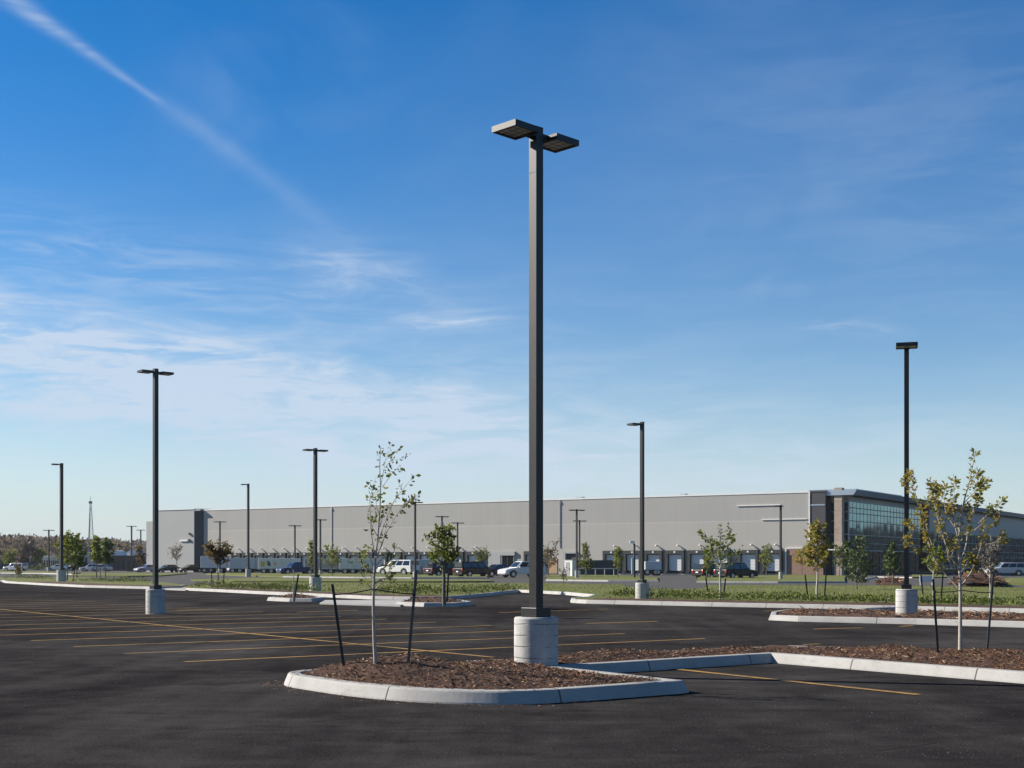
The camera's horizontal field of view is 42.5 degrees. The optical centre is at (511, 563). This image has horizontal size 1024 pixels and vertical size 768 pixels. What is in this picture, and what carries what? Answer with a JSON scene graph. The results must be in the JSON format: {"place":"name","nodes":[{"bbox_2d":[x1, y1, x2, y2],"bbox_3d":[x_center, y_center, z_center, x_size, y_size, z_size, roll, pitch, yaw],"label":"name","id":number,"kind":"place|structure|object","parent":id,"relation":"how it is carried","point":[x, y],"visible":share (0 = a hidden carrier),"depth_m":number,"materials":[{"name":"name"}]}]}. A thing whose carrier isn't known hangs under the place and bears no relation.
{"place":"outdoors","nodes":[
{"label":"outdoors","id":0,"kind":"place"},
{"bbox_2d":[103,555,129,570],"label":"storage shed","id":1,"kind":"structure","parent":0,"point":[119,564],"depth_m":283.00,"materials":[{"name":"grey metal"}]},
{"bbox_2d":[71,573,186,576],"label":"lawn","id":2,"kind":"structure","parent":0,"point":[120,574],"depth_m":171.84,"materials":[{"name":"green plant"}]},
{"bbox_2d":[164,587,462,606],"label":"kerb","id":3,"kind":"structure","parent":0,"point":[366,602],"depth_m":50.44,"materials":[{"name":"concrete"}]},
{"bbox_2d":[191,578,493,582],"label":"lawn","id":4,"kind":"structure","parent":0,"point":[350,580],"depth_m":110.74,"materials":[{"name":"green plant"}]},
{"bbox_2d":[0,582,1023,767],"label":"parking lot","id":5,"kind":"structure","parent":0,"point":[136,672],"depth_m":15.01,"materials":[{"name":"black asphalt"}]},
{"bbox_2d":[51,463,65,580],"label":"street lamp","id":6,"kind":"object","parent":5,"relation":"on","point":[61,573],"visible":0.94,"depth_m":104.86,"materials":[{"name":"metal"}]},
{"bbox_2d":[0,577,180,585],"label":"lawn","id":7,"kind":"structure","parent":5,"relation":"on","point":[36,579],"depth_m":104.55,"materials":[{"name":"green plant"}]},
{"bbox_2d":[0,580,184,588],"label":"kerb","id":8,"kind":"structure","parent":5,"relation":"on","point":[95,586],"depth_m":85.06,"materials":[{"name":"concrete"}]},
{"bbox_2d":[137,368,173,613],"bbox_3d":[-11.003,-2.173,40.627,1.042,7.686,0.591,0,0,-40],"label":"street lamp","id":9,"kind":"object","parent":5,"relation":"on","point":[155,597],"visible":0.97,"depth_m":40.55,"materials":[{"name":"metal"}]},
{"bbox_2d":[201,538,233,587],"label":"young tree","id":10,"kind":"object","parent":5,"relation":"on","point":[214,552],"visible":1,"depth_m":76.39,"materials":[{"name":"brown plant"}]},
{"bbox_2d":[275,593,315,597],"bbox_3d":[-9.039,1.343,55.640,2.068,0.227,4.363,0,0,0],"label":"mulch bed","id":11,"kind":"object","parent":5,"relation":"on","point":[300,595],"visible":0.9,"depth_m":54.71,"materials":[{"name":"brown plant"}]},
{"bbox_2d":[267,596,324,601],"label":"kerb","id":12,"kind":"structure","parent":5,"relation":"on","point":[277,598],"depth_m":53.68,"materials":[{"name":"concrete"}]},
{"bbox_2d":[303,448,327,590],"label":"street lamp","id":13,"kind":"object","parent":5,"relation":"on","point":[315,579],"visible":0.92,"depth_m":68.98,"materials":[{"name":"metal"}]},
{"bbox_2d":[0,599,705,661],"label":"stall lines","id":14,"kind":"object","parent":5,"relation":"on","point":[266,639],"visible":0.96,"depth_m":28.31,"materials":[{"name":"yellow paint"}]},
{"bbox_2d":[401,596,464,602],"bbox_3d":[-2.932,1.342,49.622,2.503,0.223,4.492,0,0,0],"label":"mulch bed","id":15,"kind":"object","parent":5,"relation":"on","point":[430,599],"visible":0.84,"depth_m":48.71,"materials":[{"name":"brown plant"}]},
{"bbox_2d":[396,599,472,606],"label":"kerb","id":16,"kind":"structure","parent":5,"relation":"on","point":[439,604],"depth_m":47.41,"materials":[{"name":"concrete"}]},
{"bbox_2d":[422,523,461,604],"bbox_3d":[-2.291,0.018,45.724,1.329,2.867,1.503,0,0,26],"label":"young tree","id":17,"kind":"object","parent":5,"relation":"on","point":[447,543],"visible":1,"depth_m":45.58,"materials":[{"name":"green plant"}]},
{"bbox_2d":[1,609,916,694],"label":"bay lines","id":18,"kind":"object","parent":5,"relation":"on","point":[558,610],"visible":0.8,"depth_m":22.82,"materials":[{"name":"yellow paint"}]},
{"bbox_2d":[259,670,677,706],"bbox_3d":[0.986,1.468,17.661,7.998,0.156,4.852,0,0,-38],"label":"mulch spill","id":19,"kind":"object","parent":5,"relation":"on","point":[413,686],"visible":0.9,"depth_m":14.91,"materials":[{"name":"brown wood"}]},
{"bbox_2d":[146,491,809,574],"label":"warehouse","id":20,"kind":"structure","parent":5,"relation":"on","point":[674,542],"depth_m":198.93,"materials":[{"name":"concrete"}]},
{"bbox_2d":[602,551,621,572],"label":"dock door","id":21,"kind":"structure","parent":20,"relation":"in","point":[606,555],"depth_m":190.74,"materials":[{"name":"metal"}]},
{"bbox_2d":[623,551,639,572],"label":"dock door","id":22,"kind":"structure","parent":20,"relation":"in","point":[627,555],"depth_m":189.08,"materials":[{"name":"metal"}]},
{"bbox_2d":[644,550,662,572],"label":"dock door","id":23,"kind":"structure","parent":20,"relation":"in","point":[649,555],"depth_m":186.96,"materials":[{"name":"metal"}]},
{"bbox_2d":[665,550,684,572],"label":"dock door","id":24,"kind":"structure","parent":20,"relation":"in","point":[674,559],"depth_m":185.28,"materials":[{"name":"metal"}]},
{"bbox_2d":[687,550,706,572],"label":"dock door","id":25,"kind":"structure","parent":20,"relation":"in","point":[693,556],"depth_m":183.66,"materials":[{"name":"metal"}]},
{"bbox_2d":[738,550,758,573],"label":"dock door","id":26,"kind":"structure","parent":20,"relation":"in","point":[750,558],"depth_m":179.23,"materials":[{"name":"metal"}]},
{"bbox_2d":[762,550,782,573],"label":"dock door","id":27,"kind":"structure","parent":20,"relation":"in","point":[774,566],"depth_m":177.49,"materials":[{"name":"metal"}]},
{"bbox_2d":[0,640,1023,757],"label":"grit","id":28,"kind":"object","parent":5,"relation":"on","point":[520,726],"visible":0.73,"depth_m":12.08,"materials":[{"name":"gravel"}]},
{"bbox_2d":[186,588,1023,612],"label":"kerb","id":29,"kind":"structure","parent":5,"relation":"on","point":[758,605],"depth_m":49.52,"materials":[{"name":"concrete"}]},
{"bbox_2d":[627,422,648,598],"bbox_3d":[5.153,-2.119,53.476,0.870,7.297,0.549,0,0,-28],"label":"street lamp","id":30,"kind":"object","parent":5,"relation":"on","point":[641,588],"visible":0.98,"depth_m":53.49,"materials":[{"name":"metal"}]},
{"bbox_2d":[284,645,1023,704],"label":"kerb","id":31,"kind":"structure","parent":5,"relation":"on","point":[660,686],"depth_m":16.16,"materials":[{"name":"concrete"}]},
{"bbox_2d":[302,643,1023,689],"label":"mulch bed","id":32,"kind":"object","parent":5,"relation":"on","point":[420,670],"visible":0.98,"depth_m":16.89,"materials":[{"name":"brown wood"}]},
{"bbox_2d":[331,584,370,665],"bbox_3d":[-2.015,0.832,16.594,0.536,1.146,0.071,0,0,0],"label":"tree stake","id":33,"kind":"object","parent":32,"relation":"on","point":[337,623],"visible":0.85,"depth_m":16.59,"materials":[{"name":"brown wood"}]},
{"bbox_2d":[347,442,420,663],"bbox_3d":[-1.484,-0.090,16.370,1.096,2.834,0.531,0,0,31],"label":"young tree","id":34,"kind":"object","parent":32,"relation":"on","point":[376,553],"visible":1,"depth_m":16.42,"materials":[{"name":"green plant"}]},
{"bbox_2d":[374,570,417,662],"bbox_3d":[-1.439,0.717,16.314,0.545,1.276,0.071,0,0,0],"label":"tree stake","id":35,"kind":"object","parent":32,"relation":"on","point":[413,593],"visible":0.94,"depth_m":16.32,"materials":[{"name":"grey metal"}]},
{"bbox_2d":[492,119,578,665],"bbox_3d":[0.335,-2.290,18.300,0.613,7.540,1.274,0,0,45],"label":"street lamp","id":36,"kind":"object","parent":32,"relation":"on","point":[535,631],"visible":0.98,"depth_m":18.23,"materials":[{"name":"metal"}]},
{"bbox_2d":[932,579,960,652],"bbox_3d":[6.487,0.836,19.654,0.425,1.208,0.071,0,0,0],"label":"tree stake","id":37,"kind":"object","parent":32,"relation":"on","point":[935,613],"visible":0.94,"depth_m":19.66,"materials":[{"name":"brown wood"}]},
{"bbox_2d":[899,447,1008,650],"bbox_3d":[6.648,-0.162,19.909,1.823,3.172,0.841,0,0,-14],"label":"young tree","id":38,"kind":"object","parent":32,"relation":"on","point":[933,499],"visible":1,"depth_m":19.82,"materials":[{"name":"green plant"}]},
{"bbox_2d":[962,574,994,648],"bbox_3d":[7.116,0.806,20.113,0.526,1.309,0.070,0,0,0],"label":"tree stake","id":39,"kind":"object","parent":32,"relation":"on","point":[990,611],"visible":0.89,"depth_m":20.11,"materials":[{"name":"grey metal"}]},
{"bbox_2d":[768,609,1023,627],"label":"kerb","id":40,"kind":"structure","parent":5,"relation":"on","point":[921,621],"depth_m":33.84,"materials":[{"name":"concrete"}]},
{"bbox_2d":[775,605,1023,620],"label":"mulch bed","id":41,"kind":"object","parent":5,"relation":"on","point":[929,614],"visible":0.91,"depth_m":35.56,"materials":[{"name":"brown wood"}]},
{"bbox_2d":[896,342,917,614],"bbox_3d":[10.714,-2.235,35.723,0.582,7.530,1.044,0,0,16],"label":"street lamp","id":42,"kind":"object","parent":41,"relation":"on","point":[906,598],"visible":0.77,"depth_m":35.87,"materials":[{"name":"metal"}]},
{"bbox_2d":[0,570,1023,588],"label":"drive","id":43,"kind":"structure","parent":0,"point":[678,581],"depth_m":128.16,"materials":[{"name":"grey asphalt"}]},
{"bbox_2d":[3,563,28,570],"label":"parked car","id":44,"kind":"object","parent":43,"relation":"on","point":[25,566],"visible":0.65,"depth_m":261.51,"materials":[{"name":"paint"}]},
{"bbox_2d":[125,556,145,570],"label":"storage shed","id":45,"kind":"structure","parent":43,"relation":"on","point":[131,564],"depth_m":260.00,"materials":[{"name":"grey metal"}]},
{"bbox_2d":[177,565,201,571],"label":"parked car","id":46,"kind":"object","parent":43,"relation":"on","point":[193,568],"visible":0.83,"depth_m":232.03,"materials":[{"name":"paint"}]},
{"bbox_2d":[201,556,228,572],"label":"box trailer","id":47,"kind":"object","parent":43,"relation":"on","point":[207,565],"visible":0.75,"depth_m":212.80,"materials":[{"name":"metal"}]},
{"bbox_2d":[229,558,256,572],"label":"box trailer","id":48,"kind":"object","parent":43,"relation":"on","point":[237,565],"visible":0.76,"depth_m":204.80,"materials":[{"name":"metal"}]},
{"bbox_2d":[240,484,250,576],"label":"street lamp","id":49,"kind":"object","parent":43,"relation":"on","point":[248,571],"visible":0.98,"depth_m":155.84,"materials":[{"name":"metal"}]},
{"bbox_2d":[258,558,300,572],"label":"box trailer","id":50,"kind":"object","parent":43,"relation":"on","point":[268,565],"visible":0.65,"depth_m":194.80,"materials":[{"name":"metal"}]},
{"bbox_2d":[276,562,312,573],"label":"parked car","id":51,"kind":"object","parent":43,"relation":"on","point":[295,566],"visible":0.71,"depth_m":184.07,"materials":[{"name":"paint"}]},
{"bbox_2d":[304,559,338,572],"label":"box trailer","id":52,"kind":"object","parent":43,"relation":"on","point":[326,567],"visible":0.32,"depth_m":192.80,"materials":[{"name":"metal"}]},
{"bbox_2d":[317,519,325,573],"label":"street lamp","id":53,"kind":"object","parent":43,"relation":"on","point":[320,570],"visible":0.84,"depth_m":179.91,"materials":[{"name":"metal"}]},
{"bbox_2d":[206,573,486,576],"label":"lawn","id":54,"kind":"structure","parent":43,"relation":"on","point":[325,575],"depth_m":157.37,"materials":[{"name":"green plant"}]},
{"bbox_2d":[339,558,382,573],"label":"box trailer","id":55,"kind":"object","parent":43,"relation":"on","point":[345,566],"visible":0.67,"depth_m":188.80,"materials":[{"name":"metal"}]},
{"bbox_2d":[283,576,487,578],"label":"kerb","id":56,"kind":"structure","parent":43,"relation":"on","point":[397,577],"depth_m":136.08,"materials":[{"name":"concrete"}]},
{"bbox_2d":[376,560,421,574],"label":"parked car","id":57,"kind":"object","parent":43,"relation":"on","point":[404,567],"visible":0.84,"depth_m":172.41,"materials":[{"name":"paint"}]},
{"bbox_2d":[407,501,422,576],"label":"street lamp","id":58,"kind":"object","parent":43,"relation":"on","point":[415,537],"visible":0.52,"depth_m":137.28,"materials":[{"name":"metal"}]},
{"bbox_2d":[423,563,453,575],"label":"parked car","id":59,"kind":"object","parent":43,"relation":"on","point":[431,568],"visible":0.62,"depth_m":157.09,"materials":[{"name":"paint"}]},
{"bbox_2d":[453,562,497,576],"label":"parked car","id":60,"kind":"object","parent":43,"relation":"on","point":[468,568],"visible":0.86,"depth_m":147.51,"materials":[{"name":"paint"}]},
{"bbox_2d":[472,547,490,563],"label":"young tree","id":61,"kind":"object","parent":43,"relation":"on","point":[484,556],"visible":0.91,"depth_m":171.88,"materials":[{"name":"green plant"}]},
{"bbox_2d":[3,574,1023,605],"bbox_3d":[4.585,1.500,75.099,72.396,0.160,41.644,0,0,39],"label":"lawn","id":62,"kind":"structure","parent":43,"relation":"on","point":[793,589],"depth_m":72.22,"materials":[{"name":"green plant"}]},
{"bbox_2d":[33,581,1023,607],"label":"mulch bed","id":63,"kind":"object","parent":62,"relation":"on","point":[779,602],"visible":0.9,"depth_m":50.24,"materials":[{"name":"brown wood"}]},
{"bbox_2d":[697,522,742,598],"bbox_3d":[8.471,-0.087,53.200,1.778,3.183,1.511,0,0,-29],"label":"young tree","id":64,"kind":"object","parent":62,"relation":"on","point":[721,547],"visible":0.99,"depth_m":53.15,"materials":[{"name":"green plant"}]},
{"bbox_2d":[799,517,832,594],"bbox_3d":[11.933,-0.155,51.087,1.147,3.311,1.326,0,0,-35],"label":"young tree","id":65,"kind":"object","parent":62,"relation":"on","point":[818,554],"visible":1,"depth_m":51.07,"materials":[{"name":"yellow plant"}]},
{"bbox_2d":[837,535,876,588],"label":"young tree","id":66,"kind":"object","parent":62,"relation":"on","point":[862,556],"visible":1,"depth_m":72.83,"materials":[{"name":"green plant"}]},
{"bbox_2d":[920,539,946,598],"bbox_3d":[17.040,0.259,53.194,1.005,2.487,1.123,0,0,0],"label":"young tree","id":67,"kind":"object","parent":62,"relation":"on","point":[940,559],"visible":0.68,"depth_m":53.13,"materials":[{"name":"green plant"}]},
{"bbox_2d":[973,533,1002,597],"bbox_3d":[19.245,0.140,53.211,1.052,2.727,1.248,0,0,0],"label":"young tree","id":68,"kind":"object","parent":62,"relation":"on","point":[995,551],"visible":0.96,"depth_m":53.11,"materials":[{"name":"green plant"}]},
{"bbox_2d":[497,561,546,577],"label":"parked car","id":69,"kind":"object","parent":43,"relation":"on","point":[514,569],"visible":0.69,"depth_m":146.17,"materials":[{"name":"paint"}]},
{"bbox_2d":[564,560,575,575],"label":"utility cabinet","id":70,"kind":"object","parent":43,"relation":"on","point":[570,568],"visible":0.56,"depth_m":149.60,"materials":[{"name":"white metal"}]},
{"bbox_2d":[569,509,584,577],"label":"street lamp","id":71,"kind":"object","parent":43,"relation":"on","point":[576,569],"visible":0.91,"depth_m":134.09,"materials":[{"name":"metal"}]},
{"bbox_2d":[578,560,617,574],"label":"screen wall","id":72,"kind":"structure","parent":43,"relation":"on","point":[603,563],"depth_m":169.93,"materials":[{"name":"grey metal"}]},
{"bbox_2d":[547,575,656,579],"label":"lawn","id":73,"kind":"structure","parent":43,"relation":"on","point":[603,577],"depth_m":134.69,"materials":[{"name":"green plant"}]},
{"bbox_2d":[546,579,658,581],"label":"kerb","id":74,"kind":"structure","parent":43,"relation":"on","point":[602,580],"depth_m":112.87,"materials":[{"name":"concrete"}]},
{"bbox_2d":[644,561,661,575],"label":"box trailer","id":75,"kind":"object","parent":43,"relation":"on","point":[653,567],"visible":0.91,"depth_m":170.80,"materials":[{"name":"metal"}]},
{"bbox_2d":[691,564,727,577],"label":"parked car","id":76,"kind":"object","parent":43,"relation":"on","point":[697,570],"visible":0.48,"depth_m":138.78,"materials":[{"name":"paint"}]},
{"bbox_2d":[714,563,757,577],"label":"parked car","id":77,"kind":"object","parent":43,"relation":"on","point":[738,570],"visible":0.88,"depth_m":132.50,"materials":[{"name":"paint"}]},
{"bbox_2d":[696,581,845,582],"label":"kerb","id":78,"kind":"structure","parent":43,"relation":"on","point":[771,581],"depth_m":104.34,"materials":[{"name":"concrete"}]},
{"bbox_2d":[698,575,844,580],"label":"lawn","id":79,"kind":"structure","parent":43,"relation":"on","point":[789,578],"depth_m":125.63,"materials":[{"name":"green plant"}]},
{"bbox_2d":[772,505,782,578],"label":"street lamp","id":80,"kind":"object","parent":43,"relation":"on","point":[780,570],"visible":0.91,"depth_m":122.69,"materials":[{"name":"metal"}]},
{"bbox_2d":[875,575,903,584],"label":"mulch mound","id":81,"kind":"object","parent":43,"relation":"on","point":[888,581],"visible":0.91,"depth_m":92.88,"materials":[{"name":"brown plant"}]},
{"bbox_2d":[882,540,903,583],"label":"young tree","id":82,"kind":"object","parent":43,"relation":"on","point":[890,560],"visible":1,"depth_m":86.01,"materials":[{"name":"green plant"}]},
{"bbox_2d":[808,488,1023,574],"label":"office building","id":83,"kind":"structure","parent":43,"relation":"on","point":[876,518],"depth_m":189.80,"materials":[{"name":"blue glass"}]},
{"bbox_2d":[946,569,1010,585],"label":"mulch mound","id":84,"kind":"object","parent":43,"relation":"on","point":[979,577],"visible":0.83,"depth_m":84.17,"materials":[{"name":"brown wood"}]},
{"bbox_2d":[985,563,1023,575],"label":"parked car","id":85,"kind":"object","parent":43,"relation":"on","point":[1015,569],"visible":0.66,"depth_m":164.87,"materials":[{"name":"paint"}]},
{"bbox_2d":[0,0,1023,543],"label":"sky","id":86,"kind":"structure","parent":0,"point":[312,216],"materials":[{"name":"blue"}]},
{"bbox_2d":[991,578,1023,584],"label":"lawn","id":87,"kind":"structure","parent":0,"point":[1016,581],"depth_m":104.55,"materials":[{"name":"green plant"}]},
{"label":"ground","id":88,"kind":"structure","parent":0,"visible":0},
{"bbox_2d":[1,549,17,564],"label":"young tree","id":89,"kind":"object","parent":88,"relation":"on","point":[9,557],"visible":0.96,"depth_m":329.60,"materials":[{"name":"green plant"}]},
{"bbox_2d":[16,542,31,563],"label":"young tree","id":90,"kind":"object","parent":88,"relation":"on","point":[24,553],"visible":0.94,"depth_m":329.60,"materials":[{"name":"brown plant"}]},
{"bbox_2d":[25,536,37,562],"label":"young tree","id":91,"kind":"object","parent":88,"relation":"on","point":[31,545],"visible":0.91,"depth_m":329.74,"materials":[{"name":"brown plant"}]},
{"bbox_2d":[31,547,45,564],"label":"young tree","id":92,"kind":"object","parent":88,"relation":"on","point":[40,554],"visible":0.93,"depth_m":329.59,"materials":[{"name":"green plant"}]},
{"bbox_2d":[51,530,83,579],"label":"young tree","id":93,"kind":"object","parent":88,"relation":"on","point":[68,541],"visible":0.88,"depth_m":110.71,"materials":[{"name":"green plant"}]},
{"bbox_2d":[0,533,145,564],"bbox_3d":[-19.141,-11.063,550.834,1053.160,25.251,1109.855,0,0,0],"label":"woodland","id":94,"kind":"object","parent":88,"relation":"on","point":[7,543],"visible":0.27,"depth_m":510.76,"materials":[{"name":"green plant"}]},
{"bbox_2d":[68,538,87,577],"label":"young tree","id":95,"kind":"object","parent":88,"relation":"on","point":[79,563],"visible":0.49,"depth_m":127.96,"materials":[{"name":"green plant"}]},
{"bbox_2d":[88,535,104,576],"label":"young tree","id":96,"kind":"object","parent":88,"relation":"on","point":[95,556],"visible":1,"depth_m":144.08,"materials":[{"name":"green plant"}]},
{"bbox_2d":[98,537,117,576],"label":"young tree","id":97,"kind":"object","parent":88,"relation":"on","point":[106,553],"visible":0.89,"depth_m":151.73,"materials":[{"name":"green plant"}]},
{"bbox_2d":[134,544,147,572],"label":"young tree","id":98,"kind":"object","parent":88,"relation":"on","point":[139,548],"visible":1,"depth_m":206.01,"materials":[{"name":"brown plant"}]},
{"bbox_2d":[321,543,341,574],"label":"young tree","id":99,"kind":"object","parent":88,"relation":"on","point":[332,555],"visible":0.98,"depth_m":160.15,"materials":[{"name":"green plant"}]},
{"bbox_2d":[543,537,560,576],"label":"young tree","id":100,"kind":"object","parent":88,"relation":"on","point":[550,555],"visible":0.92,"depth_m":144.16,"materials":[{"name":"brown plant"}]},
{"bbox_2d":[578,541,594,575],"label":"young tree","id":101,"kind":"object","parent":88,"relation":"on","point":[585,552],"visible":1,"depth_m":147.81,"materials":[{"name":"green plant"}]},
{"bbox_2d":[612,546,623,571],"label":"young tree","id":102,"kind":"object","parent":88,"relation":"on","point":[617,559],"visible":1,"depth_m":137.31,"materials":[{"name":"green plant"}]},
{"bbox_2d":[758,543,773,574],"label":"young tree","id":103,"kind":"object","parent":88,"relation":"on","point":[765,555],"visible":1,"depth_m":160.17,"materials":[{"name":"green plant"}]},
{"bbox_2d":[789,548,809,564],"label":"young tree","id":104,"kind":"object","parent":88,"relation":"on","point":[798,556],"visible":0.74,"depth_m":169.66,"materials":[{"name":"yellow plant"}]},
{"bbox_2d":[832,543,847,575],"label":"young tree","id":105,"kind":"object","parent":88,"relation":"on","point":[839,552],"visible":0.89,"depth_m":151.75,"materials":[{"name":"green plant"}]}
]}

